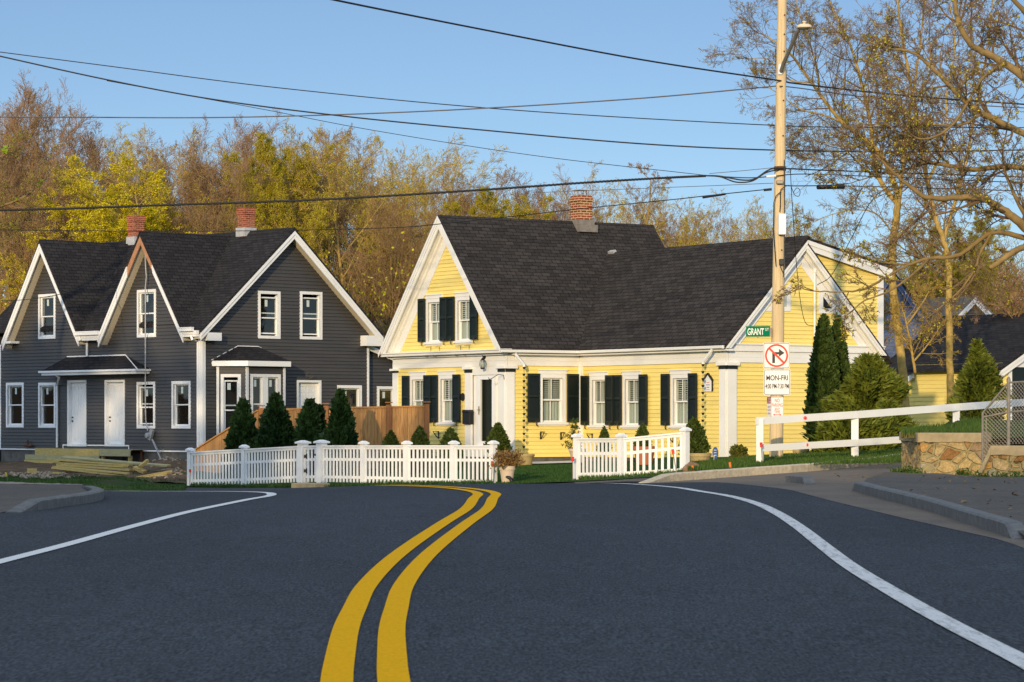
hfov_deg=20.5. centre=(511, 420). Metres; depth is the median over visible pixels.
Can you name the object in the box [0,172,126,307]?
tree
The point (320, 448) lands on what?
picket fence
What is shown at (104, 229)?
tree
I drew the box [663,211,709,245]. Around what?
tree
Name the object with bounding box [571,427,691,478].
picket fence
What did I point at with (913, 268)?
tree
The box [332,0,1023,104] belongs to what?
overhead cable
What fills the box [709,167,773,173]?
overhead cable
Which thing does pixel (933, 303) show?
house
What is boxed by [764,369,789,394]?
hours plate
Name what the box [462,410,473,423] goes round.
mailbox
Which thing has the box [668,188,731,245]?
tree
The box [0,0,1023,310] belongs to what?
sky
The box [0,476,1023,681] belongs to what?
road
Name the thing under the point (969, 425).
grass
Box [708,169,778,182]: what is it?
overhead cable
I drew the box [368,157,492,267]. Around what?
tree
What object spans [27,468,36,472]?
wood block
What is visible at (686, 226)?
tree
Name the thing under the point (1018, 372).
garage door
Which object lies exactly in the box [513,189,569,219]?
tree
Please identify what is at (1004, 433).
grass bank
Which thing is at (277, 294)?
window
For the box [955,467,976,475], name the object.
weeds
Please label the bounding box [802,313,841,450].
columnar arborvitae
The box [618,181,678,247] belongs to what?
tree
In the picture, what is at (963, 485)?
leaf litter
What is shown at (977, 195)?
bare tree
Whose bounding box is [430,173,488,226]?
tree
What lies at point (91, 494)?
kerb
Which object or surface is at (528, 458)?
plant pot
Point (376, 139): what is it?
tree
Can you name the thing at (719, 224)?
tree
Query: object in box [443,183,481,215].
tree
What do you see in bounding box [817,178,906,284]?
overhead cable
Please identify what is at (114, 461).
timber plank
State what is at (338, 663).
road marking
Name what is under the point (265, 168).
tree
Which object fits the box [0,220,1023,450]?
undergrowth
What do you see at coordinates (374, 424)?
cedar fence
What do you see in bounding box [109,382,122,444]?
door
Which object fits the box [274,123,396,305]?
tree
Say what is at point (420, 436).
dwarf spruce
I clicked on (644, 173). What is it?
tree
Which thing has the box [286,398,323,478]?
arborvitae
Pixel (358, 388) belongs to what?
window
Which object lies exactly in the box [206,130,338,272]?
tree
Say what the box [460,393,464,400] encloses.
house plaque
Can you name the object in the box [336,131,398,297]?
tree
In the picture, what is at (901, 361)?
bare tree
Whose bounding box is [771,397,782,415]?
no parking sign
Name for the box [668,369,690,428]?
window
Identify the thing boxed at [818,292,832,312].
window
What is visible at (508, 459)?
dry shrub
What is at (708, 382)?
house shaped plaque
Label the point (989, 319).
house
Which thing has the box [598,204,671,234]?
tree
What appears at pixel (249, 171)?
tree
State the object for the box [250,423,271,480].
arborvitae
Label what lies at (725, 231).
tree
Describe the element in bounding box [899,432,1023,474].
fieldstone wall
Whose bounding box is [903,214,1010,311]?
tree
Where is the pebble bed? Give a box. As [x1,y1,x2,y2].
[532,461,571,463]
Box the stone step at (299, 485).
[291,483,329,487]
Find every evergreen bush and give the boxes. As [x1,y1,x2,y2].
[799,351,920,441]
[807,407,902,452]
[871,397,919,446]
[943,337,1014,421]
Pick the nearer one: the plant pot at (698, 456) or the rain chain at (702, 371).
the plant pot at (698, 456)
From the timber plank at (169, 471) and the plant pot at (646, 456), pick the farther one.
the timber plank at (169, 471)
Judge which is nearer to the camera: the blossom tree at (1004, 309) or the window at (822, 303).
the window at (822, 303)
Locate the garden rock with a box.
[682,461,698,471]
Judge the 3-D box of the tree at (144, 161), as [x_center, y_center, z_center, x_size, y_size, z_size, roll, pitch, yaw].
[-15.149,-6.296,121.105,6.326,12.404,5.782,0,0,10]
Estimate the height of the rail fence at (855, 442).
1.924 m
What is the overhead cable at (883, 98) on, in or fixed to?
attached to the utility pole
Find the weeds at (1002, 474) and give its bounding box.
[971,468,1023,476]
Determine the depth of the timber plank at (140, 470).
83.34 m
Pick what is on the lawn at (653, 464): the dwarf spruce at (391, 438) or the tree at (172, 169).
the dwarf spruce at (391, 438)
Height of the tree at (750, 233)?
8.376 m
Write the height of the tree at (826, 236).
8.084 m
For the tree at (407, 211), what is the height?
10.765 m
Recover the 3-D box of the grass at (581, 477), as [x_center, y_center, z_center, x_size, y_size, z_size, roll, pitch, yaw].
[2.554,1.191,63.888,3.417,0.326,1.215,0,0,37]
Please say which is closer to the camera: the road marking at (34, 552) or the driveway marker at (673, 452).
the road marking at (34, 552)
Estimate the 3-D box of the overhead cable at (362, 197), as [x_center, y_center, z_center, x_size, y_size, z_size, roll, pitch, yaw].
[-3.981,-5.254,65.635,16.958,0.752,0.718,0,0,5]
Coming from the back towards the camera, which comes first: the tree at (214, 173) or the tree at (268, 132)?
the tree at (214, 173)
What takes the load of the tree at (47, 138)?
on the ground at (1004, 439)
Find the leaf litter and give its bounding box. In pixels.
[834,473,1023,516]
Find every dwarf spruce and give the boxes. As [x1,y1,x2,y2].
[375,429,402,473]
[410,425,432,471]
[431,427,467,470]
[483,422,512,453]
[596,425,612,458]
[633,423,648,445]
[678,416,710,454]
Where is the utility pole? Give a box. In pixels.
[769,0,788,456]
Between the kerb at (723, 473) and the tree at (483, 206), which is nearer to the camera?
the kerb at (723, 473)
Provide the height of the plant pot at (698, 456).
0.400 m
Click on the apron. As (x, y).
(12, 496)
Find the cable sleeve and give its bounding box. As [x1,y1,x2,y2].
[702,193,725,198]
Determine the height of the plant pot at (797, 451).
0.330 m
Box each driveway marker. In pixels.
[571,457,573,478]
[671,449,676,471]
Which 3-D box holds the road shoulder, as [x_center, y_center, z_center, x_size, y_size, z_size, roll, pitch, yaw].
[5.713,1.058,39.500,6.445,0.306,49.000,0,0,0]
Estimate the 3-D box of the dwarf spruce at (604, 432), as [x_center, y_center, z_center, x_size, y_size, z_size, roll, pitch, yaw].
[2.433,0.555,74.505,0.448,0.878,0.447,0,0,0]
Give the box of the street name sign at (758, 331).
[746,326,771,337]
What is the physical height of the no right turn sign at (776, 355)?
0.589 m
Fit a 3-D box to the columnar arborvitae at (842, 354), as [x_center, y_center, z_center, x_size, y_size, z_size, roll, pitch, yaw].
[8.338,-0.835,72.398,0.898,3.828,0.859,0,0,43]
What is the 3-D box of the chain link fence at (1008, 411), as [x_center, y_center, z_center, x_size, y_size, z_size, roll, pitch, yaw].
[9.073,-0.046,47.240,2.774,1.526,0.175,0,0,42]
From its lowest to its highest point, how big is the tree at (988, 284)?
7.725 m
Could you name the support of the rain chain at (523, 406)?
hanging from the yellow house at (595, 327)
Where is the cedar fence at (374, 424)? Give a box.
[195,401,430,472]
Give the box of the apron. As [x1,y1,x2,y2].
[0,484,85,512]
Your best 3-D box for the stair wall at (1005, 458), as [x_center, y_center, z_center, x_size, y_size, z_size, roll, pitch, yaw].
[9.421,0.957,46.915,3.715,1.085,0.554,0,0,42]
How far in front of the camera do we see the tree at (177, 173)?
115.08 m
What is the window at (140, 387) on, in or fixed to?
in the grey house at (255, 318)
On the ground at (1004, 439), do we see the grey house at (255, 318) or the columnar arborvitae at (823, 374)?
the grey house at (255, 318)
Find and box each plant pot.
[499,466,514,481]
[516,454,534,464]
[568,448,585,462]
[633,446,654,464]
[690,453,711,460]
[793,449,809,453]
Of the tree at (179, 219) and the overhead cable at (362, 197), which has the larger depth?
the tree at (179, 219)
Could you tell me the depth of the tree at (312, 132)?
136.97 m
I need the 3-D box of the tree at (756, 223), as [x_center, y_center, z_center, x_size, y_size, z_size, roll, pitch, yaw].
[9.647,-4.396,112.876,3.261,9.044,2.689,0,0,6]
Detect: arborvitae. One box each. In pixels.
[221,397,257,481]
[250,390,295,479]
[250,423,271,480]
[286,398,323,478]
[318,387,359,475]
[318,403,326,427]
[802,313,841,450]
[831,314,850,383]
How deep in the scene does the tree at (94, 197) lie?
124.05 m
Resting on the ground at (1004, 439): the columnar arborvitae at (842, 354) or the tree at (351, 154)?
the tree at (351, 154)
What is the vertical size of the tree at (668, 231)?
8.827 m
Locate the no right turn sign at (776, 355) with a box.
[763,343,789,367]
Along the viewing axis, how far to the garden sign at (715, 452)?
66.79 m
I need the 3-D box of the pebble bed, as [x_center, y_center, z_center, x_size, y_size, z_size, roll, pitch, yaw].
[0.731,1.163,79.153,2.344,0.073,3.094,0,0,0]
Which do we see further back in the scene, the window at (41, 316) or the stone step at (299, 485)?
the window at (41, 316)
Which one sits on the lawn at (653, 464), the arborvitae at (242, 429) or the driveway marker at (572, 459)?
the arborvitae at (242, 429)
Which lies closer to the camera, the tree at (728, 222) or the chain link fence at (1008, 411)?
the chain link fence at (1008, 411)
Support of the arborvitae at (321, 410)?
on the lawn at (653, 464)
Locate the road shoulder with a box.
[655,462,1023,547]
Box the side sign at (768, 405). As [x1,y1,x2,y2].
[767,396,771,415]
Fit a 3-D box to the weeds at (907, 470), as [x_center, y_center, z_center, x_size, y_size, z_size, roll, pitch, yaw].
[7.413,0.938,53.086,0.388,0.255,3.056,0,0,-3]
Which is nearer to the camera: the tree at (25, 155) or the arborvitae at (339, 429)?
the arborvitae at (339, 429)
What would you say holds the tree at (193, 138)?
on the ground at (1004, 439)
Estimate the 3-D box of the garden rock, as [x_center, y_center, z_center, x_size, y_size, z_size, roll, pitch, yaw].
[3.923,1.049,61.593,0.437,0.341,0.328,0,0,0]
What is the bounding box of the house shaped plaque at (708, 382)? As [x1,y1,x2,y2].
[703,373,712,390]
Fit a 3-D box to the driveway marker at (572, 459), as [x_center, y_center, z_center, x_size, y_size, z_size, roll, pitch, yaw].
[1.394,1.151,64.800,0.061,0.663,0.061,0,0,0]
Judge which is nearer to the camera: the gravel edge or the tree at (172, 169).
the gravel edge
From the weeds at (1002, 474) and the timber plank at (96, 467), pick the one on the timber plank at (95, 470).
the timber plank at (96, 467)
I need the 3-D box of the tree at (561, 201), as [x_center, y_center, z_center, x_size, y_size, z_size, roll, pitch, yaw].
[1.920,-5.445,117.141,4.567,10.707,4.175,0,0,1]
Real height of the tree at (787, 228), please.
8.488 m
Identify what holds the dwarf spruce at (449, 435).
on the lawn at (653, 464)
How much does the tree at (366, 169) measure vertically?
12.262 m
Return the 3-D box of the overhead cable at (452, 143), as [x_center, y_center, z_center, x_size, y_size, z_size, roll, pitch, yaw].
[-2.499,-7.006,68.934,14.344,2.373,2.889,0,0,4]
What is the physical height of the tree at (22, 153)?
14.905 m
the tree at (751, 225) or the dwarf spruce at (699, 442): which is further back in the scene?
the tree at (751, 225)
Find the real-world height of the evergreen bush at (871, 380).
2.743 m
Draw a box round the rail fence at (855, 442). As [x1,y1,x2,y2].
[755,399,1023,460]
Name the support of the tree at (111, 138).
on the ground at (1004, 439)
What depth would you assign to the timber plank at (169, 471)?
81.76 m
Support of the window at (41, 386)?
in the grey house at (255, 318)
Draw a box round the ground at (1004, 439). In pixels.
[992,438,1023,441]
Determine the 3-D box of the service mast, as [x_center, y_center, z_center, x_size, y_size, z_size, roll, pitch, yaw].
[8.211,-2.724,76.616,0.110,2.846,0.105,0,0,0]
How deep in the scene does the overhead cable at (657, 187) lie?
66.76 m
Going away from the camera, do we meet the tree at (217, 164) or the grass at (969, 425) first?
the grass at (969, 425)
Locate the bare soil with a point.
(7, 467)
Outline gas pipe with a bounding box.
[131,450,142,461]
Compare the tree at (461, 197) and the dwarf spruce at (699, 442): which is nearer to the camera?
the dwarf spruce at (699, 442)
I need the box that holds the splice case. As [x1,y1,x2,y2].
[816,184,844,188]
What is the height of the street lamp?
1.065 m
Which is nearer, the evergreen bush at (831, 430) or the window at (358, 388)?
the evergreen bush at (831, 430)
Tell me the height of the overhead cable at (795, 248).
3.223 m
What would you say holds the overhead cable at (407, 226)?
attached to the utility pole
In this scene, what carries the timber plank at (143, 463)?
on the timber plank at (140, 470)
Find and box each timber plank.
[47,459,132,465]
[51,467,115,474]
[52,466,129,474]
[55,462,127,467]
[56,464,133,470]
[61,456,170,466]
[133,466,146,473]
[136,470,171,476]
[138,459,148,467]
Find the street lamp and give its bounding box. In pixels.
[778,21,811,74]
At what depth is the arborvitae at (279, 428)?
76.69 m
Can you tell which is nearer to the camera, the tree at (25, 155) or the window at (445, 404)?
the window at (445, 404)
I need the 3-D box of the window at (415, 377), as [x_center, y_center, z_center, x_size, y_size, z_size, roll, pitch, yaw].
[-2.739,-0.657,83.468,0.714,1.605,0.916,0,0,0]
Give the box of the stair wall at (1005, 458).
[979,445,1023,476]
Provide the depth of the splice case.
64.91 m
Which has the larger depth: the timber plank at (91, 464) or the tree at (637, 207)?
the tree at (637, 207)
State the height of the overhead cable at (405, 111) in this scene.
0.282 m
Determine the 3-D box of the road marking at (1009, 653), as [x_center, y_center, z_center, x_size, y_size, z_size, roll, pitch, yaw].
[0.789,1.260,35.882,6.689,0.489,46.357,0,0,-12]
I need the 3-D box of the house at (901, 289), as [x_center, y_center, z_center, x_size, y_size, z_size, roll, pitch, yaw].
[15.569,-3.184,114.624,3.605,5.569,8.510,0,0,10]
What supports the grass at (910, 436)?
on the grass bank
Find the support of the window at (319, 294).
in the grey house at (255, 318)
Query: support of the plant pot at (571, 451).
on the lawn at (653, 464)
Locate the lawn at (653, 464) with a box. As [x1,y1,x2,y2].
[186,448,901,484]
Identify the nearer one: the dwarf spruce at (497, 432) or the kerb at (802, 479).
the kerb at (802, 479)
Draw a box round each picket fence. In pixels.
[185,440,498,486]
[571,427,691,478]
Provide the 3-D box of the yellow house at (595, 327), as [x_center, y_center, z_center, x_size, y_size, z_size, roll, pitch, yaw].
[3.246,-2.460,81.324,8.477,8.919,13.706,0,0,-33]
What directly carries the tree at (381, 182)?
on the ground at (1004, 439)
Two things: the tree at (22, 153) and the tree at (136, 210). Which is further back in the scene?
the tree at (22, 153)
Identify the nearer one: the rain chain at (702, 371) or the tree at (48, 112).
the rain chain at (702, 371)
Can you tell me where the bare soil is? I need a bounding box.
[0,458,186,483]
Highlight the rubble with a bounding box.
[0,456,186,478]
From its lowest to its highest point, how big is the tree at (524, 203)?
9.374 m
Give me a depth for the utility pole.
64.49 m
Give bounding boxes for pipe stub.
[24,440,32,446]
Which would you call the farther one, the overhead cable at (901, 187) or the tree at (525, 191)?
the tree at (525, 191)
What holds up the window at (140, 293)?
in the grey house at (255, 318)
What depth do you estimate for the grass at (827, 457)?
62.09 m
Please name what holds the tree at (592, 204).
on the ground at (1004, 439)
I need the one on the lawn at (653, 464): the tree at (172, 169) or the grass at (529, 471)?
the grass at (529, 471)
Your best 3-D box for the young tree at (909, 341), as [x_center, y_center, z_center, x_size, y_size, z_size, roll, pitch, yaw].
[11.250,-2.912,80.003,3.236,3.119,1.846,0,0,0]
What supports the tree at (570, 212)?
on the ground at (1004, 439)
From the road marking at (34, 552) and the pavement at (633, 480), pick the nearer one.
the road marking at (34, 552)
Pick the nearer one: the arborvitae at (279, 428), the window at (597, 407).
the arborvitae at (279, 428)
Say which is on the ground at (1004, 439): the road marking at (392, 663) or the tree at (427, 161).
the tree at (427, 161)
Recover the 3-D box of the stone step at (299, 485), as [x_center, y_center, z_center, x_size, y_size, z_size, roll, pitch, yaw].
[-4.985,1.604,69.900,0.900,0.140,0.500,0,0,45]
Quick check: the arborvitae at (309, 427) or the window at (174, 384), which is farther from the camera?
the window at (174, 384)
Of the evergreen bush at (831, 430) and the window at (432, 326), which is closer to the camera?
the evergreen bush at (831, 430)
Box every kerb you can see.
[5,486,103,512]
[639,454,898,482]
[785,475,814,483]
[852,482,1023,538]
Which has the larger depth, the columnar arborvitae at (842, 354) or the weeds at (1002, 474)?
the columnar arborvitae at (842, 354)
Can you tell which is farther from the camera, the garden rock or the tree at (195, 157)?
the tree at (195, 157)
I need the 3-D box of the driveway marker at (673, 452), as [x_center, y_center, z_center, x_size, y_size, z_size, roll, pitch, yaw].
[3.541,0.955,61.500,0.156,0.691,0.060,0,0,0]
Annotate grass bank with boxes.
[944,420,1023,438]
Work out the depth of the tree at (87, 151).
112.36 m
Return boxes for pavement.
[574,478,649,482]
[864,472,1023,534]
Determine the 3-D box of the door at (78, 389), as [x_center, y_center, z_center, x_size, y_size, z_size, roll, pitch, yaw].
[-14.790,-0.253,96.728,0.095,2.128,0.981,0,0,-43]
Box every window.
[6,382,24,426]
[38,294,55,338]
[38,382,55,427]
[137,289,156,337]
[137,382,155,427]
[171,381,191,427]
[221,374,240,431]
[249,374,280,411]
[258,291,280,338]
[299,291,321,339]
[337,385,361,406]
[376,386,391,405]
[408,371,425,405]
[424,294,443,345]
[436,370,455,425]
[453,292,472,344]
[537,369,568,425]
[587,371,608,428]
[620,370,641,428]
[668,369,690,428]
[766,283,790,310]
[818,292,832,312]
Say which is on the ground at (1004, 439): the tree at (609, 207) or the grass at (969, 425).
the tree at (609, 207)
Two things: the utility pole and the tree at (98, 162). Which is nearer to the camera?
the utility pole
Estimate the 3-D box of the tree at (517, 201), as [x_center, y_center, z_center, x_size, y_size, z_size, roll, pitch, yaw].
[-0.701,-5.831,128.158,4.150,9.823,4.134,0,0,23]
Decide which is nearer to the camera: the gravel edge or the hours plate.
the gravel edge
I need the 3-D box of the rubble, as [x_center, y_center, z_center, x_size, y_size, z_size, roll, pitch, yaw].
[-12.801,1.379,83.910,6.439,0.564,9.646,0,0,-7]
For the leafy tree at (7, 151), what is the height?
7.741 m
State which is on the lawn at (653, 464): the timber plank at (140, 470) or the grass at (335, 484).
the grass at (335, 484)
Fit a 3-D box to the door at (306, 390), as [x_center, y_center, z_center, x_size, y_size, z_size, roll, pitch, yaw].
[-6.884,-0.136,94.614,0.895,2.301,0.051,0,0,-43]
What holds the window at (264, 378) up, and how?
in the grey house at (255, 318)
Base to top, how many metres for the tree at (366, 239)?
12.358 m
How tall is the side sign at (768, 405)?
0.440 m
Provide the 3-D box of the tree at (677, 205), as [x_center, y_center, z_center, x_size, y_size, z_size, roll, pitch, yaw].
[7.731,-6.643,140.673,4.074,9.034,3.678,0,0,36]
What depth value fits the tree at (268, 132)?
120.94 m
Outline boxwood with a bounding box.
[729,443,748,457]
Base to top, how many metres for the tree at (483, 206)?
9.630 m
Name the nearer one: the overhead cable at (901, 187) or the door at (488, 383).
the overhead cable at (901, 187)
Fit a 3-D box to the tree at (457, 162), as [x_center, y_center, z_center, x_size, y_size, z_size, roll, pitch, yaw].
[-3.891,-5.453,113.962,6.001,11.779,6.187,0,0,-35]
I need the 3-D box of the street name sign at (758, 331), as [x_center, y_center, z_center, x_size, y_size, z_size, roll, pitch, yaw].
[5.638,-2.035,64.534,0.592,0.267,0.065,0,0,6]
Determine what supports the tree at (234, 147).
on the ground at (1004, 439)
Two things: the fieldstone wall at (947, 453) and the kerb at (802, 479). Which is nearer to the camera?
the kerb at (802, 479)
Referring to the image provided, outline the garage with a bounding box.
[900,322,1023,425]
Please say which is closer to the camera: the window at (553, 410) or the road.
the road
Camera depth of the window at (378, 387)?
97.11 m
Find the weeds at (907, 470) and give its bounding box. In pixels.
[887,464,925,472]
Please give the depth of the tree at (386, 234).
105.61 m
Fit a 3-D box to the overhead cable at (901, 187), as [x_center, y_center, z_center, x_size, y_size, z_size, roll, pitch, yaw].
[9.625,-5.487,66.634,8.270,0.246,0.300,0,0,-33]
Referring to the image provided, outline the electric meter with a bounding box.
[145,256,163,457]
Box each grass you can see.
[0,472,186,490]
[190,479,493,486]
[496,463,575,483]
[578,468,681,479]
[687,448,901,470]
[899,416,993,468]
[900,429,934,437]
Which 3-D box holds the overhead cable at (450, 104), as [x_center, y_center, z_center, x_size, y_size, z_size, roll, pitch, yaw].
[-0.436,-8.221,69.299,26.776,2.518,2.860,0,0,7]
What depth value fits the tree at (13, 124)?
111.59 m
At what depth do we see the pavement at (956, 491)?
38.75 m
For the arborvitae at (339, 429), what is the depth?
75.74 m
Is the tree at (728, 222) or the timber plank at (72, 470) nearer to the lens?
the timber plank at (72, 470)
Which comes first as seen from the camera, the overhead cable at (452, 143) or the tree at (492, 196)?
the overhead cable at (452, 143)
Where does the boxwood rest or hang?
on the lawn at (653, 464)
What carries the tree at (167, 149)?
on the ground at (1004, 439)
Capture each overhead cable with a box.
[0,52,1023,127]
[0,56,1020,151]
[0,85,775,117]
[0,175,705,210]
[0,189,763,231]
[2,263,126,300]
[109,81,700,174]
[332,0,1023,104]
[533,183,771,192]
[705,168,1022,180]
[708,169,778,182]
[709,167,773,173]
[726,174,1018,182]
[779,86,1023,107]
[785,185,1022,190]
[790,169,812,325]
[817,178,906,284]
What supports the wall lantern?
attached to the yellow house at (595, 327)
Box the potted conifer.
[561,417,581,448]
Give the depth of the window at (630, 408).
78.97 m
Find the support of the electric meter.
attached to the grey house at (255, 318)
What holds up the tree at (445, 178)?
on the ground at (1004, 439)
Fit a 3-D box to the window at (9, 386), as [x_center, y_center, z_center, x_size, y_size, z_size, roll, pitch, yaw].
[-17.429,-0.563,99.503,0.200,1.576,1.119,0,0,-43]
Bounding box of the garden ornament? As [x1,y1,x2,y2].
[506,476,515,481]
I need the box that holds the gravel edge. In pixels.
[0,481,81,484]
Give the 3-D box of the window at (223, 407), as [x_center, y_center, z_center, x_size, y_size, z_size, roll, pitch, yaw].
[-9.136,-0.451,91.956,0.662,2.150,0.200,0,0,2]
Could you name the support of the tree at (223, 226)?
on the ground at (1004, 439)
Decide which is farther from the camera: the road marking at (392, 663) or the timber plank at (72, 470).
the timber plank at (72, 470)
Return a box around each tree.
[0,68,84,294]
[0,78,89,306]
[0,98,56,297]
[0,102,64,294]
[0,103,84,288]
[0,103,102,277]
[0,129,73,252]
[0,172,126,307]
[0,176,60,309]
[25,77,177,251]
[28,153,164,240]
[36,122,189,240]
[49,152,225,241]
[65,133,118,239]
[80,122,153,199]
[87,133,216,233]
[88,192,182,241]
[98,148,178,211]
[102,140,177,218]
[114,127,220,230]
[130,177,216,232]
[132,124,260,228]
[132,144,194,220]
[165,111,324,233]
[173,113,259,233]
[178,136,267,219]
[180,155,251,233]
[185,142,252,229]
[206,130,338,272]
[215,123,329,229]
[223,129,343,219]
[234,106,348,251]
[238,129,328,228]
[251,122,395,274]
[254,119,425,318]
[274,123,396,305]
[284,131,376,291]
[284,131,465,319]
[306,127,371,292]
[320,176,445,336]
[330,147,411,276]
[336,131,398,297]
[343,149,477,288]
[344,144,509,317]
[351,163,438,274]
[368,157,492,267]
[415,164,517,226]
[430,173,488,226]
[433,153,496,216]
[441,185,554,219]
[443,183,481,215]
[457,177,503,215]
[498,191,592,219]
[503,172,616,221]
[503,181,539,217]
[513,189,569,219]
[514,163,590,220]
[552,185,650,223]
[553,192,608,222]
[583,159,644,223]
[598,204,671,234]
[606,180,742,247]
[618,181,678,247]
[627,161,674,232]
[635,207,690,246]
[652,198,710,246]
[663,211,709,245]
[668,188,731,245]
[682,208,722,245]
[685,194,799,244]
[697,0,959,414]
[711,216,759,242]
[720,214,789,240]
[721,216,772,241]
[741,199,788,239]
[755,206,870,254]
[771,0,1023,341]
[789,220,882,260]
[833,0,1023,403]
[876,238,939,297]
[884,263,967,372]
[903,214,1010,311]
[942,233,1023,313]
[969,239,1023,323]
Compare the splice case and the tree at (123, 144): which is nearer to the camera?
the splice case
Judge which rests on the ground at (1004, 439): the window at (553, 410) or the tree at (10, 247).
the tree at (10, 247)
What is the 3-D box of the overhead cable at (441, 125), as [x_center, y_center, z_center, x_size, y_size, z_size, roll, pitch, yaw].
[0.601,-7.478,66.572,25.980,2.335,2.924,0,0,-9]
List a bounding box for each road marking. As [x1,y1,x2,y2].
[0,491,275,563]
[320,485,482,681]
[366,485,500,681]
[618,483,1023,668]
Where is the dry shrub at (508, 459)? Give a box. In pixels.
[488,448,525,468]
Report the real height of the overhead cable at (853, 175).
0.276 m
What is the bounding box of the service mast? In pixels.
[813,268,816,335]
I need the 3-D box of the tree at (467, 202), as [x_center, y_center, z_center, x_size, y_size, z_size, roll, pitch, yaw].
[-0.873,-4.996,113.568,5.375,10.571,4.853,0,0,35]
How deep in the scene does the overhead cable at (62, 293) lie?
89.25 m
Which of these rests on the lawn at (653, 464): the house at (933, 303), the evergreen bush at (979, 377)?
the evergreen bush at (979, 377)
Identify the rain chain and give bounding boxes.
[522,367,525,451]
[701,364,704,428]
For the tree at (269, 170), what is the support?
on the ground at (1004, 439)
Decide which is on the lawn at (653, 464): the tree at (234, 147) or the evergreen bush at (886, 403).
the evergreen bush at (886, 403)
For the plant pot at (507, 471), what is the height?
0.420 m
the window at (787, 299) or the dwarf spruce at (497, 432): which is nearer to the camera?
the window at (787, 299)
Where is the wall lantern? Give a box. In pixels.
[479,355,485,368]
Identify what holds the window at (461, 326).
in the yellow house at (595, 327)
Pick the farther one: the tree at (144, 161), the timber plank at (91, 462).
the tree at (144, 161)
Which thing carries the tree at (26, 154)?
on the ground at (1004, 439)
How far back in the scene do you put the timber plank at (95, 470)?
83.88 m
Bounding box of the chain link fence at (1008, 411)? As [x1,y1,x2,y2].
[981,376,1023,462]
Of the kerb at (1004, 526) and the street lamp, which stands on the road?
the kerb at (1004, 526)
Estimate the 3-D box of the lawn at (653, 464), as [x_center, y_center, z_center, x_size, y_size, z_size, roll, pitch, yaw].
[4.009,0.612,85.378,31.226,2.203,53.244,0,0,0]
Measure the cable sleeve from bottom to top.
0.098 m
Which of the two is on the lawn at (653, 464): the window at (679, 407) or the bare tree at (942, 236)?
the bare tree at (942, 236)
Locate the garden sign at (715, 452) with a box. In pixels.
[712,447,717,459]
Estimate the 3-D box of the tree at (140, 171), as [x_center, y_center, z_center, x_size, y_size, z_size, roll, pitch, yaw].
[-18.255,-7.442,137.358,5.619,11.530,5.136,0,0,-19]
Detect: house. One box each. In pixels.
[0,208,392,461]
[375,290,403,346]
[378,189,892,462]
[884,275,930,361]
[886,313,1023,406]
[918,295,993,320]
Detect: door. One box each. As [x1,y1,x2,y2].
[71,382,84,444]
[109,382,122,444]
[299,382,316,407]
[477,375,493,444]
[1012,367,1023,420]
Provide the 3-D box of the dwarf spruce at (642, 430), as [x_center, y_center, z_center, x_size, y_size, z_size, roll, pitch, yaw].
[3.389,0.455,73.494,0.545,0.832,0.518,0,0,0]
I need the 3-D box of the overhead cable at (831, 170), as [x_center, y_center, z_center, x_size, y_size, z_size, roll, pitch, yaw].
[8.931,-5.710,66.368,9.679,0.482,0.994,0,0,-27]

